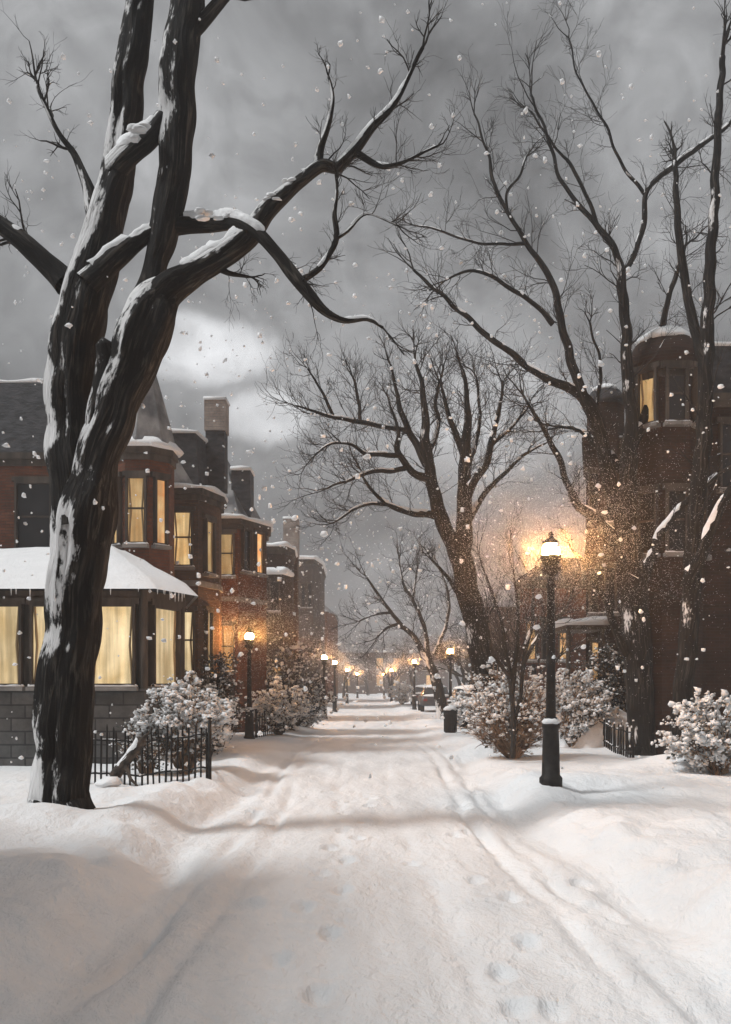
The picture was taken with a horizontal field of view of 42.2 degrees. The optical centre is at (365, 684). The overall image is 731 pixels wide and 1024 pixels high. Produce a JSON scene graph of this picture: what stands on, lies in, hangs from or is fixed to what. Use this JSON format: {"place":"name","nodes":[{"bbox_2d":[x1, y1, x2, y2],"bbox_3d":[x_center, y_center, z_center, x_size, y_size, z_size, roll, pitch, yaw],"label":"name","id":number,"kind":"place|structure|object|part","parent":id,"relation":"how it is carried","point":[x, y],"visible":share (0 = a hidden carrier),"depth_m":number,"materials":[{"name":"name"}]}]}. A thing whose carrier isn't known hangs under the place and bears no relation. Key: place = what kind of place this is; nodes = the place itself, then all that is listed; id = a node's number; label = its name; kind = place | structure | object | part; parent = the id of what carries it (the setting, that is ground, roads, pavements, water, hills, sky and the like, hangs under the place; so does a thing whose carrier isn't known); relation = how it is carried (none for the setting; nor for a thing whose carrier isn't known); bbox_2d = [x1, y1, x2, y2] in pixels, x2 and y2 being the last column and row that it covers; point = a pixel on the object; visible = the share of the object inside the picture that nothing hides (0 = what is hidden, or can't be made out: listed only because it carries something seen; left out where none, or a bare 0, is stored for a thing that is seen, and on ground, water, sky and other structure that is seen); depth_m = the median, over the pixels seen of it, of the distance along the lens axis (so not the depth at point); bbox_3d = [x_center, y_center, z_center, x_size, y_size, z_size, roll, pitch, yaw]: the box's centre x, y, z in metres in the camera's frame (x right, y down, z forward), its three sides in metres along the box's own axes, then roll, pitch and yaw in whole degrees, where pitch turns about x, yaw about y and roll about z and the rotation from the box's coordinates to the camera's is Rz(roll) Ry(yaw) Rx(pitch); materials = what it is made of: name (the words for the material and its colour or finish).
{"place":"outdoors","nodes":[
{"label":"outdoors","id":0,"kind":"place"},
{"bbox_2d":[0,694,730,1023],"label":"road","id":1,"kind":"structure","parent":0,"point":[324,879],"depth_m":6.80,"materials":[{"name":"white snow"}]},
{"bbox_2d":[356,674,358,697],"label":"street lamp","id":2,"kind":"object","parent":1,"relation":"on","point":[357,691],"visible":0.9,"depth_m":117.94,"materials":[{"name":"metal"}]},
{"bbox_2d":[338,644,384,694],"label":"background tree","id":3,"kind":"object","parent":1,"relation":"on","point":[366,685],"visible":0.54,"depth_m":150.39,"materials":[{"name":"brown plant"}]},
{"bbox_2d":[0,690,730,1012],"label":"ground","id":4,"kind":"structure","parent":0,"point":[77,885],"depth_m":9.65,"materials":[{"name":"white snow"}]},
{"bbox_2d":[0,376,197,765],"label":"brick house","id":5,"kind":"structure","parent":4,"relation":"on","point":[136,669],"depth_m":19.68,"materials":[{"name":"brown brick"}]},
{"bbox_2d":[0,598,25,690],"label":"window","id":6,"kind":"structure","parent":5,"relation":"in","point":[11,609],"depth_m":18.57,"materials":[{"name":"yellow wood"}]},
{"bbox_2d":[11,476,50,547],"bbox_3d":[-8.100,-4.110,23.150,1.040,1.920,0.160,0,0,0],"label":"window","id":7,"kind":"structure","parent":5,"relation":"in","point":[37,500],"depth_m":23.17,"materials":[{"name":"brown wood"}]},
{"bbox_2d":[25,598,44,690],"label":"window","id":8,"kind":"structure","parent":5,"relation":"in","point":[36,605],"depth_m":18.55,"materials":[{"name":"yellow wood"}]},
{"bbox_2d":[111,471,122,548],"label":"window","id":9,"kind":"structure","parent":5,"relation":"in","point":[117,540],"depth_m":22.83,"materials":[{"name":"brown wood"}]},
{"bbox_2d":[95,598,138,690],"bbox_3d":[-4.948,-0.788,18.510,1.040,1.815,0.240,0,0,0],"label":"window","id":10,"kind":"structure","parent":5,"relation":"in","point":[117,673],"depth_m":18.57,"materials":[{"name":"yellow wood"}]},
{"bbox_2d":[122,470,149,547],"bbox_3d":[-5.500,-4.200,22.708,0.640,1.840,0.240,0,0,0],"label":"window","id":11,"kind":"structure","parent":5,"relation":"in","point":[135,480],"depth_m":22.75,"materials":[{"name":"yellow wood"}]},
{"bbox_2d":[150,471,171,549],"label":"window","id":12,"kind":"structure","parent":5,"relation":"in","point":[160,480],"depth_m":22.98,"materials":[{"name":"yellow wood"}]},
{"bbox_2d":[148,598,181,688],"bbox_3d":[-4.040,-0.788,19.244,0.240,1.815,1.182,0,0,18],"label":"window","id":13,"kind":"structure","parent":5,"relation":"in","point":[164,659],"depth_m":19.25,"materials":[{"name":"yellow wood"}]},
{"bbox_2d":[94,733,148,787],"bbox_3d":[-3.654,1.234,14.256,0.795,1.016,0.474,0,0,0],"label":"broken limb","id":14,"kind":"object","parent":4,"relation":"on","point":[119,769],"visible":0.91,"depth_m":14.26,"materials":[{"name":"brown plant"}]},
{"bbox_2d":[109,709,174,773],"bbox_3d":[-3.865,1.011,16.570,1.142,1.192,1.007,0,0,0],"label":"snowy bush","id":15,"kind":"object","parent":4,"relation":"on","point":[132,727],"visible":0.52,"depth_m":16.48,"materials":[{"name":"grey plant"}]},
{"bbox_2d":[91,715,211,785],"bbox_3d":[-3.646,1.091,14.910,2.466,1.227,0.130,0,0,0],"label":"picket fence","id":16,"kind":"object","parent":4,"relation":"on","point":[208,735],"visible":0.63,"depth_m":14.88,"materials":[{"name":"metal"}]},
{"bbox_2d":[128,669,238,774],"bbox_3d":[-3.150,0.666,16.712,1.878,1.893,1.597,0,0,27],"label":"snowy bush","id":17,"kind":"object","parent":4,"relation":"on","point":[179,712],"visible":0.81,"depth_m":16.52,"materials":[{"name":"white plant"}]},
{"bbox_2d":[171,396,229,740],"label":"brick house","id":18,"kind":"structure","parent":4,"relation":"on","point":[200,519],"depth_m":26.47,"materials":[{"name":"brown brick"}]},
{"bbox_2d":[174,506,195,569],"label":"window","id":19,"kind":"structure","parent":18,"relation":"in","point":[183,525],"depth_m":26.17,"materials":[{"name":"yellow wood"}]},
{"bbox_2d":[185,606,197,675],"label":"window","id":20,"kind":"structure","parent":18,"relation":"in","point":[190,611],"depth_m":26.17,"materials":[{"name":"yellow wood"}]},
{"bbox_2d":[203,606,214,675],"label":"window","id":21,"kind":"structure","parent":18,"relation":"in","point":[209,616],"depth_m":26.51,"materials":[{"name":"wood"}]},
{"bbox_2d":[202,514,219,577],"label":"window","id":22,"kind":"structure","parent":18,"relation":"in","point":[209,522],"depth_m":26.73,"materials":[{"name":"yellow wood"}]},
{"bbox_2d":[190,675,237,757],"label":"snowy bush","id":23,"kind":"object","parent":4,"relation":"on","point":[220,741],"visible":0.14,"depth_m":19.77,"materials":[{"name":"grey plant"}]},
{"bbox_2d":[186,651,253,750],"bbox_3d":[-3.538,0.414,22.537,1.774,2.398,1.498,0,0,30],"label":"snowy bush","id":24,"kind":"object","parent":4,"relation":"on","point":[219,680],"visible":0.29,"depth_m":22.38,"materials":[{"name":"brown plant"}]},
{"bbox_2d":[0,0,476,808],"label":"bare tree","id":25,"kind":"object","parent":4,"relation":"on","point":[96,386],"visible":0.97,"depth_m":10.81,"materials":[{"name":"brown plant"}]},
{"bbox_2d":[221,462,273,732],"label":"brick house","id":26,"kind":"structure","parent":4,"relation":"on","point":[240,525],"depth_m":31.46,"materials":[{"name":"brown brick"}]},
{"bbox_2d":[221,529,236,578],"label":"window","id":27,"kind":"structure","parent":26,"relation":"in","point":[227,535],"depth_m":30.97,"materials":[{"name":"yellow wood"}]},
{"bbox_2d":[221,620,236,673],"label":"window","id":28,"kind":"structure","parent":26,"relation":"in","point":[228,640],"depth_m":30.95,"materials":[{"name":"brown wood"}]},
{"bbox_2d":[240,524,255,575],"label":"window","id":29,"kind":"structure","parent":26,"relation":"in","point":[246,536],"depth_m":31.41,"materials":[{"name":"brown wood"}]},
{"bbox_2d":[253,528,267,577],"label":"window","id":30,"kind":"structure","parent":26,"relation":"in","point":[259,541],"depth_m":32.09,"materials":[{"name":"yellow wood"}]},
{"bbox_2d":[244,627,254,738],"bbox_3d":[-3.430,0.003,28.000,0.340,3.390,0.340,0,0,0],"label":"street lamp","id":31,"kind":"object","parent":4,"relation":"on","point":[249,727],"visible":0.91,"depth_m":27.93,"materials":[{"name":"metal"}]},
{"bbox_2d":[255,705,284,737],"bbox_3d":[-3.007,1.226,30.145,0.119,1.077,2.839,0,0,13],"label":"picket fence","id":32,"kind":"object","parent":4,"relation":"on","point":[262,725],"visible":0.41,"depth_m":29.23,"materials":[{"name":"metal"}]},
{"bbox_2d":[244,675,310,734],"bbox_3d":[-2.757,0.660,30.084,2.039,1.928,1.782,0,0,-42],"label":"snowy bush","id":33,"kind":"object","parent":4,"relation":"on","point":[284,716],"visible":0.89,"depth_m":29.74,"materials":[{"name":"grey plant"}]},
{"bbox_2d":[267,516,299,693],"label":"brick house","id":34,"kind":"structure","parent":4,"relation":"on","point":[279,557],"depth_m":43.88,"materials":[{"name":"brown brick"}]},
{"bbox_2d":[268,578,280,612],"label":"window","id":35,"kind":"structure","parent":34,"relation":"in","point":[274,591],"depth_m":43.17,"materials":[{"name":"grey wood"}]},
{"bbox_2d":[269,667,284,677],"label":"window","id":36,"kind":"structure","parent":34,"relation":"in","point":[273,667],"depth_m":43.98,"materials":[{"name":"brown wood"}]},
{"bbox_2d":[260,633,337,730],"bbox_3d":[-2.458,-0.095,33.046,3.018,3.507,2.413,0,0,0],"label":"snowy shrub","id":37,"kind":"object","parent":4,"relation":"on","point":[311,704],"visible":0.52,"depth_m":32.89,"materials":[{"name":"grey plant"}]},
{"bbox_2d":[296,555,326,702],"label":"brick house","id":38,"kind":"structure","parent":4,"relation":"on","point":[310,564],"depth_m":66.00,"materials":[{"name":"brown brick"}]},
{"bbox_2d":[300,581,305,608],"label":"window","id":39,"kind":"structure","parent":38,"relation":"in","point":[302,582],"depth_m":65.97,"materials":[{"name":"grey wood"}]},
{"bbox_2d":[306,581,312,608],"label":"window","id":40,"kind":"structure","parent":38,"relation":"in","point":[309,584],"depth_m":65.89,"materials":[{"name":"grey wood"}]},
{"bbox_2d":[299,698,330,726],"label":"snowy bush","id":41,"kind":"object","parent":4,"relation":"on","point":[315,718],"visible":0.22,"depth_m":35.88,"materials":[{"name":"grey plant"}]},
{"bbox_2d":[321,652,327,718],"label":"street lamp","id":42,"kind":"object","parent":4,"relation":"on","point":[324,660],"visible":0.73,"depth_m":46.93,"materials":[{"name":"metal"}]},
{"bbox_2d":[325,656,333,676],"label":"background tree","id":43,"kind":"object","parent":4,"relation":"on","point":[326,665],"visible":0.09,"depth_m":81.02,"materials":[{"name":"brown plant"}]},
{"bbox_2d":[325,606,338,698],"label":"brick house","id":44,"kind":"structure","parent":4,"relation":"on","point":[330,621],"depth_m":92.83,"materials":[{"name":"brick"}]},
{"bbox_2d":[332,658,336,711],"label":"street lamp","id":45,"kind":"object","parent":4,"relation":"on","point":[334,693],"visible":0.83,"depth_m":57.93,"materials":[{"name":"metal"}]},
{"bbox_2d":[345,668,348,703],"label":"street lamp","id":46,"kind":"object","parent":4,"relation":"on","point":[347,671],"visible":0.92,"depth_m":85.94,"materials":[{"name":"metal"}]},
{"bbox_2d":[338,646,367,697],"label":"background tree","id":47,"kind":"object","parent":4,"relation":"on","point":[343,690],"visible":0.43,"depth_m":112.50,"materials":[{"name":"brown plant"}]},
{"bbox_2d":[357,644,411,696],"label":"background tree","id":48,"kind":"object","parent":4,"relation":"on","point":[401,669],"visible":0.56,"depth_m":116.93,"materials":[{"name":"brown plant"}]},
{"bbox_2d":[390,667,392,701],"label":"street lamp","id":49,"kind":"object","parent":4,"relation":"on","point":[391,671],"visible":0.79,"depth_m":91.93,"materials":[{"name":"metal"}]},
{"bbox_2d":[338,637,447,693],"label":"brick house","id":50,"kind":"structure","parent":4,"relation":"on","point":[420,679],"depth_m":172.00,"materials":[{"name":"brick"}]},
{"bbox_2d":[360,674,366,685],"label":"window","id":51,"kind":"structure","parent":50,"relation":"in","point":[362,683],"depth_m":171.99,"materials":[{"name":"grey glass"}]},
{"bbox_2d":[376,674,382,685],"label":"window","id":52,"kind":"structure","parent":50,"relation":"in","point":[377,680],"depth_m":171.99,"materials":[{"name":"yellow glass"}]},
{"bbox_2d":[376,657,383,668],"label":"window","id":53,"kind":"structure","parent":50,"relation":"in","point":[377,658],"depth_m":171.99,"materials":[{"name":"orange glass"}]},
{"bbox_2d":[392,657,399,668],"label":"window","id":54,"kind":"structure","parent":50,"relation":"in","point":[397,665],"depth_m":171.99,"materials":[{"name":"yellow glass"}]},
{"bbox_2d":[409,674,416,685],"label":"window","id":55,"kind":"structure","parent":50,"relation":"in","point":[412,674],"depth_m":171.86,"materials":[{"name":"grey glass"}]},
{"bbox_2d":[425,674,430,684],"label":"window","id":56,"kind":"structure","parent":50,"relation":"in","point":[428,682],"depth_m":171.99,"materials":[{"name":"orange glass"}]},
{"bbox_2d":[328,518,464,718],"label":"bare tree","id":57,"kind":"object","parent":4,"relation":"on","point":[425,654],"visible":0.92,"depth_m":43.91,"materials":[{"name":"brown plant"}]},
{"bbox_2d":[386,680,412,703],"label":"snowy bush","id":58,"kind":"object","parent":4,"relation":"on","point":[401,698],"visible":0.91,"depth_m":74.76,"materials":[{"name":"grey plant"}]},
{"bbox_2d":[387,632,417,686],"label":"background tree","id":59,"kind":"object","parent":4,"relation":"on","point":[403,656],"visible":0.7,"depth_m":95.51,"materials":[{"name":"brown plant"}]},
{"bbox_2d":[256,311,568,740],"bbox_3d":[1.682,-3.825,23.788,8.426,11.815,4.365,0,0,-23],"label":"bare tree","id":60,"kind":"object","parent":4,"relation":"on","point":[424,447],"visible":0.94,"depth_m":23.80,"materials":[{"name":"brown plant"}]},
{"bbox_2d":[412,659,416,709],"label":"street lamp","id":61,"kind":"object","parent":4,"relation":"on","point":[414,699],"visible":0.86,"depth_m":59.93,"materials":[{"name":"metal"}]},
{"bbox_2d":[411,685,423,703],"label":"parked car","id":62,"kind":"object","parent":4,"relation":"on","point":[418,689],"visible":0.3,"depth_m":72.58,"materials":[{"name":"grey paint"}]},
{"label":"windows","id":63,"kind":"part","parent":62,"relation":"part of","materials":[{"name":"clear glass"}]},
{"bbox_2d":[418,684,448,711],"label":"parked car","id":64,"kind":"object","parent":4,"relation":"on","point":[426,697],"visible":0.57,"depth_m":54.34,"materials":[{"name":"grey paint"}]},
{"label":"windows","id":65,"kind":"part","parent":64,"relation":"part of","materials":[{"name":"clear glass"}]},
{"bbox_2d":[429,619,469,685],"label":"background tree","id":66,"kind":"object","parent":4,"relation":"on","point":[467,668],"visible":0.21,"depth_m":74.80,"materials":[{"name":"brown plant"}]},
{"bbox_2d":[447,645,453,705],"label":"street lamp","id":67,"kind":"object","parent":4,"relation":"on","point":[450,653],"visible":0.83,"depth_m":40.94,"materials":[{"name":"metal"}]},
{"bbox_2d":[443,705,457,732],"bbox_3d":[2.773,1.138,30.987,0.472,0.910,0.489,0,0,0],"label":"rubbish bin","id":68,"kind":"object","parent":4,"relation":"on","point":[450,718],"visible":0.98,"depth_m":30.83,"materials":[{"name":"metal"}]},
{"bbox_2d":[408,613,493,684],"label":"background tree","id":69,"kind":"object","parent":4,"relation":"on","point":[458,661],"visible":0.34,"depth_m":51.56,"materials":[{"name":"brown plant"}]},
{"bbox_2d":[441,690,477,728],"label":"snowy bush","id":70,"kind":"object","parent":4,"relation":"on","point":[460,712],"visible":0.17,"depth_m":33.81,"materials":[{"name":"white plant"}]},
{"bbox_2d":[447,685,475,709],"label":"parked car","id":71,"kind":"object","parent":4,"relation":"on","point":[457,688],"visible":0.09,"depth_m":41.78,"materials":[{"name":"grey paint"}]},
{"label":"windows","id":72,"kind":"part","parent":71,"relation":"part of","materials":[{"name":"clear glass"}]},
{"bbox_2d":[460,629,519,685],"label":"background tree","id":73,"kind":"object","parent":4,"relation":"on","point":[492,647],"visible":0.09,"depth_m":41.70,"materials":[{"name":"brown plant"}]},
{"bbox_2d":[470,581,519,690],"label":"brownstone house","id":74,"kind":"structure","parent":4,"relation":"on","point":[506,605],"depth_m":58.00,"materials":[{"name":"brown brick"}]},
{"bbox_2d":[454,651,567,758],"bbox_3d":[3.075,0.462,19.972,2.429,2.330,1.783,0,0,0],"label":"round bush","id":75,"kind":"object","parent":4,"relation":"on","point":[495,718],"visible":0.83,"depth_m":19.77,"materials":[{"name":"white plant"}]},
{"bbox_2d":[471,602,585,730],"bbox_3d":[5.603,-0.647,32.216,4.626,4.712,3.888,0,0,-15],"label":"background tree","id":76,"kind":"object","parent":4,"relation":"on","point":[533,672],"visible":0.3,"depth_m":31.52,"materials":[{"name":"brown plant"}]},
{"bbox_2d":[436,488,621,758],"bbox_3d":[3.064,-1.270,18.479,3.440,5.509,3.467,0,0,0],"label":"young tree","id":77,"kind":"object","parent":4,"relation":"on","point":[510,672],"visible":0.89,"depth_m":18.89,"materials":[{"name":"brown plant"}]},
{"bbox_2d":[367,0,730,755],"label":"bare tree","id":78,"kind":"object","parent":4,"relation":"on","point":[637,642],"visible":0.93,"depth_m":20.91,"materials":[{"name":"brown plant"}]},
{"bbox_2d":[539,531,561,786],"bbox_3d":[2.717,-0.359,13.900,0.340,3.770,0.340,0,0,0],"label":"street lamp","id":79,"kind":"object","parent":4,"relation":"on","point":[550,776],"visible":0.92,"depth_m":13.83,"materials":[{"name":"metal"}]},
{"bbox_2d":[516,558,585,724],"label":"brownstone house","id":80,"kind":"structure","parent":4,"relation":"on","point":[581,614],"depth_m":37.00,"materials":[{"name":"red brick"}]},
{"bbox_2d":[524,616,537,662],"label":"window","id":81,"kind":"structure","parent":80,"relation":"in","point":[531,659],"depth_m":36.88,"materials":[{"name":"brown glass"}]},
{"bbox_2d":[539,616,546,662],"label":"window","id":82,"kind":"structure","parent":80,"relation":"in","point":[544,634],"depth_m":36.95,"materials":[{"name":"black glass"}]},
{"bbox_2d":[557,616,570,662],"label":"window","id":83,"kind":"structure","parent":80,"relation":"in","point":[559,641],"depth_m":36.92,"materials":[{"name":"yellow glass"}]},
{"bbox_2d":[540,660,619,746],"bbox_3d":[4.953,0.466,22.400,1.986,2.092,1.592,0,0,0],"label":"snowy bush","id":84,"kind":"object","parent":4,"relation":"on","point":[578,705],"visible":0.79,"depth_m":22.28,"materials":[{"name":"white plant"}]},
{"bbox_2d":[555,383,625,710],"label":"brownstone house","id":85,"kind":"structure","parent":4,"relation":"on","point":[597,626],"depth_m":26.27,"materials":[{"name":"brick"}]},
{"bbox_2d":[587,637,599,679],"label":"window","id":86,"kind":"structure","parent":85,"relation":"in","point":[592,643],"depth_m":26.31,"materials":[{"name":"yellow glass"}]},
{"bbox_2d":[586,467,602,526],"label":"window","id":87,"kind":"structure","parent":85,"relation":"in","point":[594,502],"depth_m":26.38,"materials":[{"name":"brown glass"}]},
{"bbox_2d":[587,562,602,616],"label":"window","id":88,"kind":"structure","parent":85,"relation":"in","point":[590,586],"depth_m":26.34,"materials":[{"name":"brown glass"}]},
{"bbox_2d":[604,470,616,525],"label":"window","id":89,"kind":"structure","parent":85,"relation":"in","point":[608,509],"depth_m":26.19,"materials":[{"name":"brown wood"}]},
{"bbox_2d":[601,562,619,615],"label":"window","id":90,"kind":"structure","parent":85,"relation":"in","point":[610,571],"depth_m":26.24,"materials":[{"name":"brown wood"}]},
{"bbox_2d":[559,704,626,747],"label":"snow bank","id":91,"kind":"structure","parent":4,"relation":"on","point":[592,737],"depth_m":22.29,"materials":[{"name":"white snow"}]},
{"bbox_2d":[562,633,626,712],"bbox_3d":[6.037,0.018,23.533,2.236,2.611,1.575,0,0,0],"label":"dark shrub","id":92,"kind":"object","parent":4,"relation":"on","point":[619,702],"visible":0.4,"depth_m":23.49,"materials":[{"name":"grey plant"}]},
{"bbox_2d":[597,713,634,757],"bbox_3d":[5.555,1.086,22.405,0.137,1.186,5.268,0,0,-1],"label":"picket fence","id":93,"kind":"object","parent":4,"relation":"on","point":[608,744],"visible":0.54,"depth_m":20.78,"materials":[{"name":"metal"}]},
{"bbox_2d":[625,0,730,753],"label":"bare tree","id":94,"kind":"object","parent":4,"relation":"on","point":[699,534],"visible":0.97,"depth_m":18.40,"materials":[{"name":"black plant"}]},
{"bbox_2d":[632,325,730,754],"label":"brownstone house","id":95,"kind":"structure","parent":4,"relation":"on","point":[714,633],"depth_m":21.06,"materials":[{"name":"brick"}]},
{"bbox_2d":[633,361,660,429],"bbox_3d":[6.259,-6.409,21.101,0.620,1.433,0.240,0,0,45],"label":"window","id":96,"kind":"structure","parent":95,"relation":"in","point":[648,391],"depth_m":21.09,"materials":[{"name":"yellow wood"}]},
{"bbox_2d":[637,484,661,558],"bbox_3d":[6.259,-3.622,21.101,0.620,1.606,0.240,0,0,45],"label":"window","id":97,"kind":"structure","parent":95,"relation":"in","point":[648,498],"depth_m":21.14,"materials":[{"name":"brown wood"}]},
{"bbox_2d":[662,483,689,556],"bbox_3d":[6.859,-3.622,20.852,0.620,1.606,0.240,0,0,0],"label":"window","id":98,"kind":"structure","parent":95,"relation":"in","point":[669,488],"depth_m":20.92,"materials":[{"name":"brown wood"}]},
{"bbox_2d":[663,360,691,426],"bbox_3d":[6.859,-6.409,20.852,0.620,1.433,0.240,0,0,0],"label":"window","id":99,"kind":"structure","parent":95,"relation":"in","point":[675,412],"depth_m":20.88,"materials":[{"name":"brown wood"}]},
{"bbox_2d":[691,361,697,428],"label":"window","id":100,"kind":"structure","parent":95,"relation":"in","point":[695,364],"depth_m":20.94,"materials":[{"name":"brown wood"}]},
{"bbox_2d":[704,487,711,558],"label":"window","id":101,"kind":"structure","parent":95,"relation":"in","point":[705,513],"depth_m":21.22,"materials":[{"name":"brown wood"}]},
{"bbox_2d":[706,493,711,560],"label":"window","id":102,"kind":"structure","parent":95,"relation":"in","point":[707,493],"depth_m":21.46,"materials":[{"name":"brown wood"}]},
{"bbox_2d":[715,417,730,492],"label":"window","id":103,"kind":"structure","parent":95,"relation":"in","point":[722,427],"depth_m":21.57,"materials":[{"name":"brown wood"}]},
{"bbox_2d":[650,687,730,774],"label":"snowy bush","id":104,"kind":"object","parent":4,"relation":"on","point":[709,737],"visible":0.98,"depth_m":16.33,"materials":[{"name":"white plant"}]},
{"bbox_2d":[0,0,730,788],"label":"falling snow","id":105,"kind":"structure","parent":0,"point":[368,456],"depth_m":17.14,"materials":[{"name":"white snow"}]},
{"bbox_2d":[0,0,730,689],"label":"sky","id":106,"kind":"structure","parent":0,"point":[671,41],"materials":[{"name":"grey"}]}
]}

